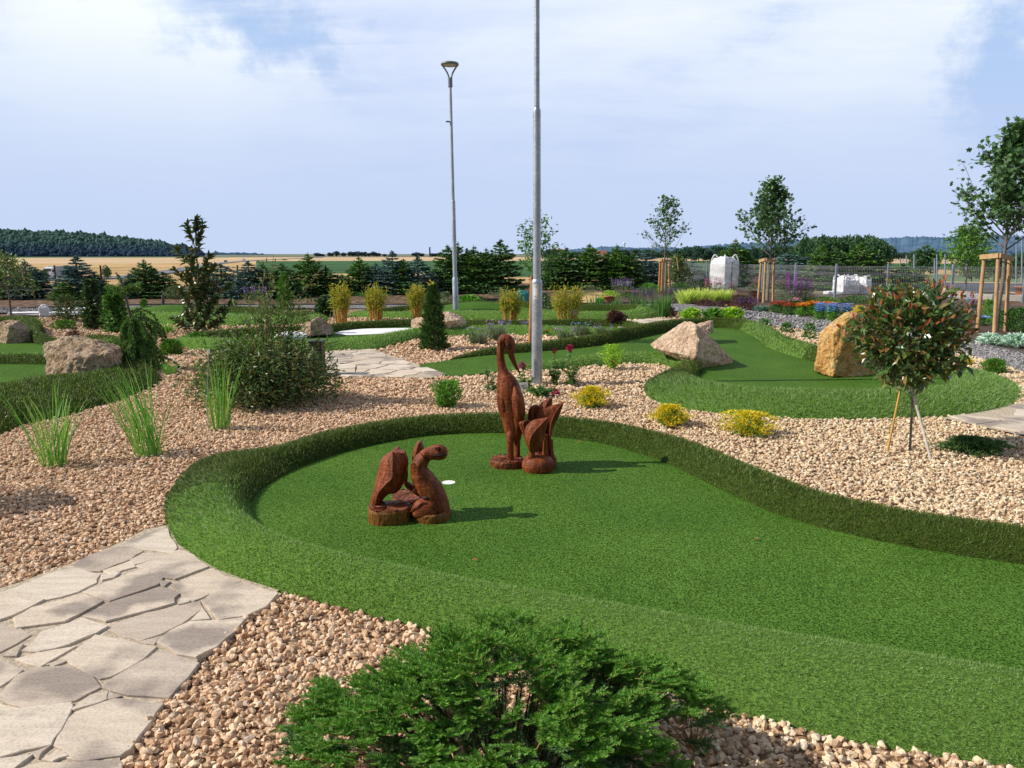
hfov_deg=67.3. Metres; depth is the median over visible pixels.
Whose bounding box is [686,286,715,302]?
feather grass
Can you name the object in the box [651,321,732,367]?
boulder
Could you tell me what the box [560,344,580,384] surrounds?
rose bush
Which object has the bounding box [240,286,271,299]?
wild flowers
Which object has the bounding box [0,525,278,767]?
flagstone path
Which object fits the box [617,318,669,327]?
flagstone path
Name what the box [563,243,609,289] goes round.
spruce tree
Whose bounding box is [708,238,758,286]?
spruce tree
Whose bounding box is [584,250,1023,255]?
hill
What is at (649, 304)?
iris clump
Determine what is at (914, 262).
steel pole
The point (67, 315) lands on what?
thin shrub
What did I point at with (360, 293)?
ground plant
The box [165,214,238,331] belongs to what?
magnolia tree
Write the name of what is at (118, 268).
wheat field
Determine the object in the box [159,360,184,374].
ornamental grass
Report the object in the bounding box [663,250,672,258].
broadleaf tree
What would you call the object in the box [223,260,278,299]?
spruce tree
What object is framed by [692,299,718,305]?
coral bells
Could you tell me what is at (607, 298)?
flower pot
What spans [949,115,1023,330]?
maple tree
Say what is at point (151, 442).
ornamental grass
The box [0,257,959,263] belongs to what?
wheat field
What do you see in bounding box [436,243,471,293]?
spruce tree
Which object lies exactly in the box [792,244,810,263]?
broadleaf tree
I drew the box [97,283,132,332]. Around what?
cherry laurel
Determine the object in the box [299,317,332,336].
boulder
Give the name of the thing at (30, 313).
plastic sheet
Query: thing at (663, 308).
iris clump
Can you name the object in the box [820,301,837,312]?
orange flowers
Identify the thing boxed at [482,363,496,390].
rose bush
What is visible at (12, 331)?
boulder
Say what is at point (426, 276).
spruce tree
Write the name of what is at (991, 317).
ground plant
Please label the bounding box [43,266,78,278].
truck
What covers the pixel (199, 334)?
dwarf pine
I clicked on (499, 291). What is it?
ground plant
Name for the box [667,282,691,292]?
ground plant
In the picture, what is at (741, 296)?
brown grass
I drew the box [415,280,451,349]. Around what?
columnar spruce
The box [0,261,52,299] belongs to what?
spruce tree
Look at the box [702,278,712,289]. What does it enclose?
snapdragon
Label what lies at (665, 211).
maple tree
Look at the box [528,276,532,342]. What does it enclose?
wooden stake
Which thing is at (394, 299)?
ground
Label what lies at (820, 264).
spruce tree
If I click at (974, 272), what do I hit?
broadleaf tree
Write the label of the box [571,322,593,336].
lavender
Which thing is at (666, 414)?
yellow shrub
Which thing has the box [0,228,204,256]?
forest
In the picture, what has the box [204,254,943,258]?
distant terrain
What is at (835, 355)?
boulder
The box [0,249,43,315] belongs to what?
tree
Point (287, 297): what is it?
thuja
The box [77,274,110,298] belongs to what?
spruce tree
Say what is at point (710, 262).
spruce tree
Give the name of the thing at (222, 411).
ornamental grass
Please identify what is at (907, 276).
spruce tree
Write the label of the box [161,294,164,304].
wooden post
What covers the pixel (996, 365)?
dwarf pine
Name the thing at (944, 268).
steel pole
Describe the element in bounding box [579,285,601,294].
ground plant
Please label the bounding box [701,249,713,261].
broadleaf tree
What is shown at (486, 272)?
spruce tree
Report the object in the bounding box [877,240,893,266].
broadleaf tree
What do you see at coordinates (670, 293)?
salvia
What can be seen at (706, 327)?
boulder
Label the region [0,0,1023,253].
sky
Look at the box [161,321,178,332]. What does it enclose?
ornamental grass
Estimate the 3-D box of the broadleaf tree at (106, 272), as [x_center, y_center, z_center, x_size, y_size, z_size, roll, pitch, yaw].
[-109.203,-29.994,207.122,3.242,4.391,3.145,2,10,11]
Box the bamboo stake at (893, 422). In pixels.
[886,381,902,450]
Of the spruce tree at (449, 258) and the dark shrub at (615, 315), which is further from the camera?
the spruce tree at (449, 258)
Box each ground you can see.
[0,283,1023,369]
[581,292,605,302]
[621,284,914,294]
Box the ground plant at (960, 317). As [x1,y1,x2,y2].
[953,314,975,328]
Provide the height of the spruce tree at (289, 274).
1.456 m
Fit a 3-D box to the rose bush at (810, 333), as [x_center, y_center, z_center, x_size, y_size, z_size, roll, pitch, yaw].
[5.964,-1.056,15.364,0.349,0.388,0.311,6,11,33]
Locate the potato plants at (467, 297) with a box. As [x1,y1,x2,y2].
[459,294,480,301]
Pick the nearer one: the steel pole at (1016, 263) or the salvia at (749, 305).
the salvia at (749, 305)
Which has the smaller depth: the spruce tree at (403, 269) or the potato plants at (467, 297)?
the potato plants at (467, 297)
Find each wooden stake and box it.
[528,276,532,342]
[910,386,931,460]
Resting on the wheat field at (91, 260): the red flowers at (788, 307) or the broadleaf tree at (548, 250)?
the broadleaf tree at (548, 250)
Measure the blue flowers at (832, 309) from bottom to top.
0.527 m
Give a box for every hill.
[4,238,135,256]
[205,250,264,254]
[496,234,1023,254]
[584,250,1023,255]
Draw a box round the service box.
[308,339,325,373]
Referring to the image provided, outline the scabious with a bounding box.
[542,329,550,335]
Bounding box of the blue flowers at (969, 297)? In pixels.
[966,290,977,317]
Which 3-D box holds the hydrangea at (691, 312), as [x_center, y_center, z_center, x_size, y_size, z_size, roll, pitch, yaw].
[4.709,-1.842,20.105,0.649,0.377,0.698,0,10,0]
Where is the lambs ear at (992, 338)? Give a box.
[974,331,1004,345]
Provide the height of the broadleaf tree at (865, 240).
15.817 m
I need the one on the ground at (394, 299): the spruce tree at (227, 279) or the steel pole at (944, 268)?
the spruce tree at (227, 279)
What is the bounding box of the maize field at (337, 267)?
[256,261,959,277]
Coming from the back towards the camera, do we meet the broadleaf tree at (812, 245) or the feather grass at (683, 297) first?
the broadleaf tree at (812, 245)
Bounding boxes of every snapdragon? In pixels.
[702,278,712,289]
[713,276,725,291]
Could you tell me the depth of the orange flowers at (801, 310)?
20.79 m
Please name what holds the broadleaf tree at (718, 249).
on the maize field at (337, 267)
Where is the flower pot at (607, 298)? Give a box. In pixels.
[604,296,611,301]
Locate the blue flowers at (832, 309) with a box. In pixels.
[824,302,842,321]
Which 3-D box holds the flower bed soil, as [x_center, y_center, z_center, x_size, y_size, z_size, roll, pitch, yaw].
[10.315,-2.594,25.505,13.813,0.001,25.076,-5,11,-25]
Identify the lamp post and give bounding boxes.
[441,61,458,310]
[532,0,541,384]
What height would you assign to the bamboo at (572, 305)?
1.166 m
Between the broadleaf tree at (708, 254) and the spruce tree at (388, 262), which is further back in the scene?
the broadleaf tree at (708, 254)
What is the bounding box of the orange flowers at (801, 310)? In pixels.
[792,302,810,316]
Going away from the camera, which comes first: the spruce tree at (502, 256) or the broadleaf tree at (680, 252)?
the spruce tree at (502, 256)
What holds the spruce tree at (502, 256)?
on the ground at (394, 299)
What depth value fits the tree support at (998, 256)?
16.79 m
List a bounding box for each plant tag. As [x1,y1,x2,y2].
[519,382,527,393]
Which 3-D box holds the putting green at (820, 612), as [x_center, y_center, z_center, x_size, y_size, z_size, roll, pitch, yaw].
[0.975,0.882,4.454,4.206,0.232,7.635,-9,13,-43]
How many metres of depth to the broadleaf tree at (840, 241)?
297.84 m
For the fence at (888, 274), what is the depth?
29.75 m
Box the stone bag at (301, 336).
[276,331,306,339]
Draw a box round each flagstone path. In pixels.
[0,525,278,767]
[296,349,445,378]
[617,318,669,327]
[944,402,1023,434]
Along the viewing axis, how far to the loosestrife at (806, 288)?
26.68 m
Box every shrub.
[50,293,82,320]
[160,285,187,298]
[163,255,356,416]
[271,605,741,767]
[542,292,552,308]
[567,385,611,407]
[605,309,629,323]
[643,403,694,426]
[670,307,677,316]
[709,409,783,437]
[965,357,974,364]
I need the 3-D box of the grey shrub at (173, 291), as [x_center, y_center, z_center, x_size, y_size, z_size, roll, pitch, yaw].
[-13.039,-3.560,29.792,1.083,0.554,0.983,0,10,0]
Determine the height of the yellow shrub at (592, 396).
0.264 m
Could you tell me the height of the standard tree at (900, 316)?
1.583 m
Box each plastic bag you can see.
[38,304,49,316]
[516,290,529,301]
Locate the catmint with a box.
[608,278,636,293]
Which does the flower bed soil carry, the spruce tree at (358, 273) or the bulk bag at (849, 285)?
the bulk bag at (849, 285)
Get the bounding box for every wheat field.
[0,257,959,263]
[0,263,1014,287]
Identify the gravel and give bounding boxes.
[0,315,1023,767]
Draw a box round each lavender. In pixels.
[464,326,491,343]
[485,319,510,340]
[553,325,577,338]
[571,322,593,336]
[594,323,613,332]
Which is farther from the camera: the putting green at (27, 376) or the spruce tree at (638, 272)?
the spruce tree at (638, 272)
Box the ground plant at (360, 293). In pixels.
[352,292,392,296]
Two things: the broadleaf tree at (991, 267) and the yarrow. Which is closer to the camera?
the yarrow
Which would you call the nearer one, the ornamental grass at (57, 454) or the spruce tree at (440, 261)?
the ornamental grass at (57, 454)
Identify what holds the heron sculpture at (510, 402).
on the putting green at (820, 612)
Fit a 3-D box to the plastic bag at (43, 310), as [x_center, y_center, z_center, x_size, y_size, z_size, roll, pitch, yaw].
[-12.806,-2.015,21.027,0.255,0.353,0.213,-5,11,-29]
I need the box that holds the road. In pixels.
[47,257,322,280]
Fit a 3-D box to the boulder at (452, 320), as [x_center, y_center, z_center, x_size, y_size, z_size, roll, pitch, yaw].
[-1.581,-1.363,16.693,1.172,0.450,1.240,0,10,0]
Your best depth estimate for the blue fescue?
22.60 m
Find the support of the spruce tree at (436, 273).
on the ground at (394, 299)
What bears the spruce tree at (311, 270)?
on the ground at (394, 299)
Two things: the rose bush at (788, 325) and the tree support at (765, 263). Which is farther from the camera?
the tree support at (765, 263)
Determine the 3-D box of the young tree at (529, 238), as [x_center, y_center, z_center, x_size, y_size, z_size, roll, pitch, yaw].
[0.510,-2.012,14.660,1.030,2.588,0.898,-7,12,-36]
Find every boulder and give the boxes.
[0,320,31,343]
[43,335,122,374]
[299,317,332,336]
[411,311,465,327]
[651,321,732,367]
[697,320,713,333]
[814,311,877,376]
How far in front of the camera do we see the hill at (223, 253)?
2856.07 m
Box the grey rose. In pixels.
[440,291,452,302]
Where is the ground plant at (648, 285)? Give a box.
[638,283,664,293]
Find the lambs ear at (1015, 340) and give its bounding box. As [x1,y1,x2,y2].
[1000,331,1023,348]
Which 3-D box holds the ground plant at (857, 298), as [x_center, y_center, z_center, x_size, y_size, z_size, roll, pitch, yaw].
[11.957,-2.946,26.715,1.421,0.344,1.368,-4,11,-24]
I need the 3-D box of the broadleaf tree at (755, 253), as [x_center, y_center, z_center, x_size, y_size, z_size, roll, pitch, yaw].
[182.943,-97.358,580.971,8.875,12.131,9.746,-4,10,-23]
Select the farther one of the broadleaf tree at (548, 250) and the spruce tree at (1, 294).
the broadleaf tree at (548, 250)
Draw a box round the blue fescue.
[752,305,769,311]
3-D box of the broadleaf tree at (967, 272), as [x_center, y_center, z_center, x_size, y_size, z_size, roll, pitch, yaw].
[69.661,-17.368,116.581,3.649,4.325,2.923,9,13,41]
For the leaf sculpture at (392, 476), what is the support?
on the putting green at (820, 612)
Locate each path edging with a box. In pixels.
[3,304,406,308]
[583,302,1023,353]
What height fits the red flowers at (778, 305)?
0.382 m
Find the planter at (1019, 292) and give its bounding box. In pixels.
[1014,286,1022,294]
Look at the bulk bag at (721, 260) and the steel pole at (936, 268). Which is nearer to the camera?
the bulk bag at (721, 260)
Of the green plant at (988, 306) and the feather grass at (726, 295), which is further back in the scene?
the feather grass at (726, 295)
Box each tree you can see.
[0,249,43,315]
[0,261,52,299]
[0,264,25,298]
[40,270,48,277]
[44,281,80,300]
[45,255,106,297]
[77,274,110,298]
[99,265,111,279]
[118,273,150,298]
[123,259,165,298]
[141,271,190,298]
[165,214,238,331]
[201,263,247,297]
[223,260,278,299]
[239,264,290,298]
[259,263,313,298]
[292,252,330,294]
[305,266,343,295]
[321,274,359,295]
[344,256,376,293]
[358,263,394,294]
[372,250,406,294]
[381,258,424,293]
[397,256,443,293]
[425,246,467,293]
[433,268,450,290]
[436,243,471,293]
[457,247,486,293]
[458,245,497,292]
[464,248,513,293]
[476,238,529,293]
[516,214,565,281]
[527,252,571,289]
[541,247,593,289]
[542,249,551,257]
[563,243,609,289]
[580,259,623,289]
[599,244,642,289]
[615,252,651,289]
[621,249,629,256]
[629,249,640,255]
[633,249,671,287]
[637,194,691,291]
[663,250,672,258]
[664,253,698,286]
[672,249,684,257]
[672,261,709,286]
[682,246,692,259]
[684,249,696,259]
[691,245,702,261]
[694,247,709,261]
[695,249,743,286]
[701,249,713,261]
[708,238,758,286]
[712,245,727,257]
[735,174,816,301]
[738,250,762,286]
[745,251,813,288]
[749,248,760,260]
[757,249,769,259]
[768,246,782,258]
[777,246,792,256]
[777,257,818,286]
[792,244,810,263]
[793,243,841,290]
[795,241,814,261]
[797,233,810,263]
[810,233,830,259]
[810,236,820,244]
[812,247,853,287]
[817,235,840,260]
[829,241,885,290]
[830,235,849,257]
[836,275,984,450]
[840,235,851,257]
[843,235,852,262]
[846,234,866,263]
[850,246,894,290]
[855,233,877,263]
[863,237,886,265]
[873,263,938,290]
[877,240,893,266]
[888,243,897,265]
[892,253,903,259]
[908,244,942,274]
[928,223,1000,288]
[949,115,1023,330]
[958,258,978,281]
[970,259,990,278]
[985,252,1008,281]
[1010,251,1023,278]
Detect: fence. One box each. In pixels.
[31,265,428,284]
[652,261,1023,302]
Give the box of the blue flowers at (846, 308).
[839,303,852,314]
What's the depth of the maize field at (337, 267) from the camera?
470.37 m
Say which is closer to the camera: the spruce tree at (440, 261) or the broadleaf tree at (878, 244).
the spruce tree at (440, 261)
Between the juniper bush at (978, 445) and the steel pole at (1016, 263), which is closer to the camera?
the juniper bush at (978, 445)
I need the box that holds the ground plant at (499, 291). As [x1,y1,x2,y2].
[488,289,510,295]
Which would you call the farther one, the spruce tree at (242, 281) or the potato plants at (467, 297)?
the spruce tree at (242, 281)
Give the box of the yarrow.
[619,290,641,298]
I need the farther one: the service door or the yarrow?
the yarrow
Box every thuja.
[139,298,149,306]
[275,271,294,308]
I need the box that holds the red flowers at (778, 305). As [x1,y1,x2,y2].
[766,301,789,312]
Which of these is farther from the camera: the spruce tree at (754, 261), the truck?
the truck
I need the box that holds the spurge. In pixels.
[600,290,621,301]
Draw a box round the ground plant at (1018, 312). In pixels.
[997,306,1023,331]
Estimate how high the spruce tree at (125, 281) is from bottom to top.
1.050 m
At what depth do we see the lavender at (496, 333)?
15.22 m
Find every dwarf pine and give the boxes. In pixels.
[158,337,187,354]
[186,331,211,337]
[978,357,1009,373]
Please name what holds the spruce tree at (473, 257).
on the ground at (394, 299)
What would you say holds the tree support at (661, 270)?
on the flower bed soil
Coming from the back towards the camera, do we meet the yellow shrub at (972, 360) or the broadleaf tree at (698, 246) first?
the broadleaf tree at (698, 246)
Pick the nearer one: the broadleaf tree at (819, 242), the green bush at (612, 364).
the green bush at (612, 364)
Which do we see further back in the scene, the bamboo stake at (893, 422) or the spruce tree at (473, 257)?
the spruce tree at (473, 257)
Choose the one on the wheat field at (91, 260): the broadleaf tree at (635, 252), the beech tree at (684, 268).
the broadleaf tree at (635, 252)
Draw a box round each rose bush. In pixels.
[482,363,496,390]
[516,361,535,391]
[526,385,559,397]
[545,348,565,384]
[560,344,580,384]
[759,318,771,325]
[779,319,795,331]
[801,322,817,338]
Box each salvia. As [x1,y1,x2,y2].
[624,286,658,303]
[662,286,679,301]
[730,297,759,310]
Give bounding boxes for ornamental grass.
[0,377,99,466]
[89,358,177,457]
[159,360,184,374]
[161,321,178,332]
[198,350,241,430]
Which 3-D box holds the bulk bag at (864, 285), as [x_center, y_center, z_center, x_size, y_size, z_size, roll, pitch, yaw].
[15.003,-4.290,33.140,0.859,0.799,0.902,7,12,37]
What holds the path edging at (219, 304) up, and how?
on the grey gravel path at (680, 306)
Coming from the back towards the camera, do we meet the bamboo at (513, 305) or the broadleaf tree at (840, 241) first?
the broadleaf tree at (840, 241)
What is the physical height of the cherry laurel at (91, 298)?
1.195 m
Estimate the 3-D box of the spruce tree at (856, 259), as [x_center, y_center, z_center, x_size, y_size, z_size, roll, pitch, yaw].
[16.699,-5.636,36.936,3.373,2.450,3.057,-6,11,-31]
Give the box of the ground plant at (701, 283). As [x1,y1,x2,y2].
[682,281,712,289]
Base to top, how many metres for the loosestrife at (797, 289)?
1.107 m
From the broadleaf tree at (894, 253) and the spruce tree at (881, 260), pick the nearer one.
the spruce tree at (881, 260)
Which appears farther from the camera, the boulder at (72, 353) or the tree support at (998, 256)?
the tree support at (998, 256)
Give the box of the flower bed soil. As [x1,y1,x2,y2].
[594,288,1023,350]
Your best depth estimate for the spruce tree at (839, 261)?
36.72 m
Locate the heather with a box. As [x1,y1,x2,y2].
[65,330,83,335]
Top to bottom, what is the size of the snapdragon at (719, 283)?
0.774 m
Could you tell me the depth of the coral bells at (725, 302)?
25.02 m
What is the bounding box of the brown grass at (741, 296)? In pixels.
[731,291,749,305]
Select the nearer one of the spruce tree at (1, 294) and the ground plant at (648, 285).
the spruce tree at (1, 294)
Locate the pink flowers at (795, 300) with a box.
[789,297,800,306]
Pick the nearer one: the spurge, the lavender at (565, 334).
the lavender at (565, 334)
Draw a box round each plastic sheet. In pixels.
[7,311,79,314]
[824,291,843,294]
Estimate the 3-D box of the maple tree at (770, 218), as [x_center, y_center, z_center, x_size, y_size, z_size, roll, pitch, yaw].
[9.250,-5.161,27.486,2.893,4.514,3.106,0,10,0]
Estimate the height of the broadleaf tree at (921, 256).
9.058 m
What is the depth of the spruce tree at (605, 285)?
37.55 m
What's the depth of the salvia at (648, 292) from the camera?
26.64 m
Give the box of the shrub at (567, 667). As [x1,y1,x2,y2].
[271,605,741,767]
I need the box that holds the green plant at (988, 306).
[974,298,993,323]
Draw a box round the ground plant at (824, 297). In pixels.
[806,296,846,303]
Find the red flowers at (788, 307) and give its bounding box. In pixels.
[778,302,797,314]
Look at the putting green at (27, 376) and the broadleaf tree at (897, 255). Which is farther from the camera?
the broadleaf tree at (897, 255)
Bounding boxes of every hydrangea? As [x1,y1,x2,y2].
[679,306,701,318]
[701,307,724,317]
[717,304,745,318]
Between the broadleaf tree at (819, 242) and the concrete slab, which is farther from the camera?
the broadleaf tree at (819, 242)
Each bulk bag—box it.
[710,254,738,288]
[833,274,859,293]
[854,275,871,293]
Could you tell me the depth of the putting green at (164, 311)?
19.56 m
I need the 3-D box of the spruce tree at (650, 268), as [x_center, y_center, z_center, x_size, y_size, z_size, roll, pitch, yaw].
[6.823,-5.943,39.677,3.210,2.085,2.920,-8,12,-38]
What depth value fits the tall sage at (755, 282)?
31.02 m
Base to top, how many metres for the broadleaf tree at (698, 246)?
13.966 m
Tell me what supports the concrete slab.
on the dry ground at (744, 288)
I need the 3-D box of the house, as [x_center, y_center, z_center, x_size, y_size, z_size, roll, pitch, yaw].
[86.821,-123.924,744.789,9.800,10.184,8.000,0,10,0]
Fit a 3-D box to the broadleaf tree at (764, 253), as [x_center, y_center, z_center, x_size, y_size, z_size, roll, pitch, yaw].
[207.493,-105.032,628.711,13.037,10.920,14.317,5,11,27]
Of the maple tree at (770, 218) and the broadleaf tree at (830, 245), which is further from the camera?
the broadleaf tree at (830, 245)
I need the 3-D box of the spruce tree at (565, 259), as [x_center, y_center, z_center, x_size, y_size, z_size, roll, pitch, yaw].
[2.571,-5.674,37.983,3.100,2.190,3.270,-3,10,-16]
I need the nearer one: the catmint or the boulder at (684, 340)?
the boulder at (684, 340)
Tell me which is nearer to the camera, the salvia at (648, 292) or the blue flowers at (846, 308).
the blue flowers at (846, 308)
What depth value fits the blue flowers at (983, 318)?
18.40 m
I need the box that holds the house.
[597,251,606,259]
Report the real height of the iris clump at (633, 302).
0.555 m
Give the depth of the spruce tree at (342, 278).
32.31 m
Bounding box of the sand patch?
[336,328,411,334]
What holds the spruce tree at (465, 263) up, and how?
on the ground at (394, 299)
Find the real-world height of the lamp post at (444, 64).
6.770 m
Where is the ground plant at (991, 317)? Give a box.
[985,309,1016,327]
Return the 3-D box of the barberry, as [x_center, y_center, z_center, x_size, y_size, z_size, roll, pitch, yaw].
[8.754,-3.184,27.760,0.782,0.454,0.708,0,10,0]
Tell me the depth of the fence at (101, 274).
41.53 m
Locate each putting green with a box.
[0,314,127,354]
[0,352,159,433]
[113,304,328,325]
[162,410,1023,767]
[176,318,640,351]
[347,300,657,319]
[419,316,1023,419]
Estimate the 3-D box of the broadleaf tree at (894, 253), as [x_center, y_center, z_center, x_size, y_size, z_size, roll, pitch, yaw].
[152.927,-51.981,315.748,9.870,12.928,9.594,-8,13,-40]
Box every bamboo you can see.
[327,279,354,322]
[361,281,389,319]
[402,282,425,317]
[497,284,524,319]
[548,277,587,318]
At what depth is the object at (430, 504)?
4.86 m
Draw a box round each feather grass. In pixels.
[673,288,697,303]
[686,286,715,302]
[706,290,724,301]
[717,289,738,300]
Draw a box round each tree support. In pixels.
[658,259,671,291]
[757,258,776,302]
[975,253,1013,332]
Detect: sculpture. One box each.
[368,446,418,525]
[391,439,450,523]
[490,334,525,469]
[518,398,563,473]
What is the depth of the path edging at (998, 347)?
20.93 m
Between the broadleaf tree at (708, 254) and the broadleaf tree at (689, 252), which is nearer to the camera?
the broadleaf tree at (708, 254)
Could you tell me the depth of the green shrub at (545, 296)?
22.96 m
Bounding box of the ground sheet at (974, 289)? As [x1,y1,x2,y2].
[873,282,1022,294]
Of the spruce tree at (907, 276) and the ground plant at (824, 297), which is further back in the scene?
the spruce tree at (907, 276)
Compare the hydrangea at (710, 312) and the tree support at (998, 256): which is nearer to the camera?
the tree support at (998, 256)
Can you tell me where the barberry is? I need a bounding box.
[745,290,761,301]
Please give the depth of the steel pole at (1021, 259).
45.38 m
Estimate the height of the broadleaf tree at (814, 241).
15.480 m
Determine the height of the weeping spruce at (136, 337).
1.482 m
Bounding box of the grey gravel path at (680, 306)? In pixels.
[0,304,1023,370]
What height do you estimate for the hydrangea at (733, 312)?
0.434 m
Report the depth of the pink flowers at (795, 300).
24.59 m
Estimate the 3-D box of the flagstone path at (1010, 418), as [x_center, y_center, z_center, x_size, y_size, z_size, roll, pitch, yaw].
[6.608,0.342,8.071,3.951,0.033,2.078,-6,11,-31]
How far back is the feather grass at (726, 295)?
27.59 m
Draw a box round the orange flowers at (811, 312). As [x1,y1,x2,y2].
[807,300,818,314]
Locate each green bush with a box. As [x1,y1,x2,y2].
[430,377,464,407]
[598,343,625,369]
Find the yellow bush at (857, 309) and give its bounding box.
[853,305,865,314]
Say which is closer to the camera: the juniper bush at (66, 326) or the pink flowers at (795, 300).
the juniper bush at (66, 326)
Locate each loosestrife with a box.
[780,272,806,302]
[796,275,816,302]
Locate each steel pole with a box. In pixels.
[913,254,914,280]
[936,255,937,281]
[944,254,945,285]
[1015,234,1016,283]
[1021,236,1022,282]
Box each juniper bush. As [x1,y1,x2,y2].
[47,319,78,329]
[930,433,1017,457]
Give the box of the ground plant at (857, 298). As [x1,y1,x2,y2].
[836,295,867,303]
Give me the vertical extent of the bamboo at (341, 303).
1.112 m
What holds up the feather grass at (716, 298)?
on the flower bed soil
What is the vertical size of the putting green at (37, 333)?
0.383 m
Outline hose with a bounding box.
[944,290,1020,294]
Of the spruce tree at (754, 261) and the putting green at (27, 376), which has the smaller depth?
the putting green at (27, 376)
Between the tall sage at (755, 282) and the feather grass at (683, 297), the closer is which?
the feather grass at (683, 297)
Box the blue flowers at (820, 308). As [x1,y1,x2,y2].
[813,302,826,319]
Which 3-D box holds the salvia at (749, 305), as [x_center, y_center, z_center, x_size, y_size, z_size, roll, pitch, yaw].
[7.113,-2.405,23.212,0.915,0.442,0.829,-8,12,-39]
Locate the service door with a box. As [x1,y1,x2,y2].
[534,359,537,378]
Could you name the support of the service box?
on the flagstone path at (372, 363)
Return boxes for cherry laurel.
[74,278,106,328]
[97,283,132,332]
[313,295,333,316]
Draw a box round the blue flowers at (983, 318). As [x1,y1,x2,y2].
[974,315,989,325]
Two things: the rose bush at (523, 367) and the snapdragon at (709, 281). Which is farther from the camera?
the snapdragon at (709, 281)
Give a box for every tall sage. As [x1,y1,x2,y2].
[746,278,761,295]
[769,275,788,298]
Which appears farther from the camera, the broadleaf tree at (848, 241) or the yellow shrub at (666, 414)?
the broadleaf tree at (848, 241)
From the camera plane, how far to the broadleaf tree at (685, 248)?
645.32 m
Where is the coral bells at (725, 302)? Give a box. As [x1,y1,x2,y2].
[714,300,735,306]
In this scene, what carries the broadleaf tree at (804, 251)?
on the maize field at (337, 267)
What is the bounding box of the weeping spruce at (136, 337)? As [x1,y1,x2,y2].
[103,272,180,369]
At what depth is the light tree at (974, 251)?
37.20 m
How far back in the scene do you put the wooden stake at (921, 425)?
6.47 m
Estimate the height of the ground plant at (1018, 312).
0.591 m
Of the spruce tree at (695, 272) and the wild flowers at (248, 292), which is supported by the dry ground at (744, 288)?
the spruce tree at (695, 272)
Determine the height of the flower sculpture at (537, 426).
0.558 m
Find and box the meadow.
[12,257,1020,282]
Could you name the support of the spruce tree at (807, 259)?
on the dry ground at (744, 288)
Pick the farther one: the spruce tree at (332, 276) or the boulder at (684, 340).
the spruce tree at (332, 276)
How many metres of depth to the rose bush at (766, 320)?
17.85 m
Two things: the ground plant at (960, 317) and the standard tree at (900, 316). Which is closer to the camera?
the standard tree at (900, 316)
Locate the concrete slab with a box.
[922,291,1021,300]
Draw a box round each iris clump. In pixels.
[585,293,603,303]
[628,293,644,304]
[641,298,657,308]
[652,292,676,317]
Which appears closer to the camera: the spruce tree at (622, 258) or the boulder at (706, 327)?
the boulder at (706, 327)

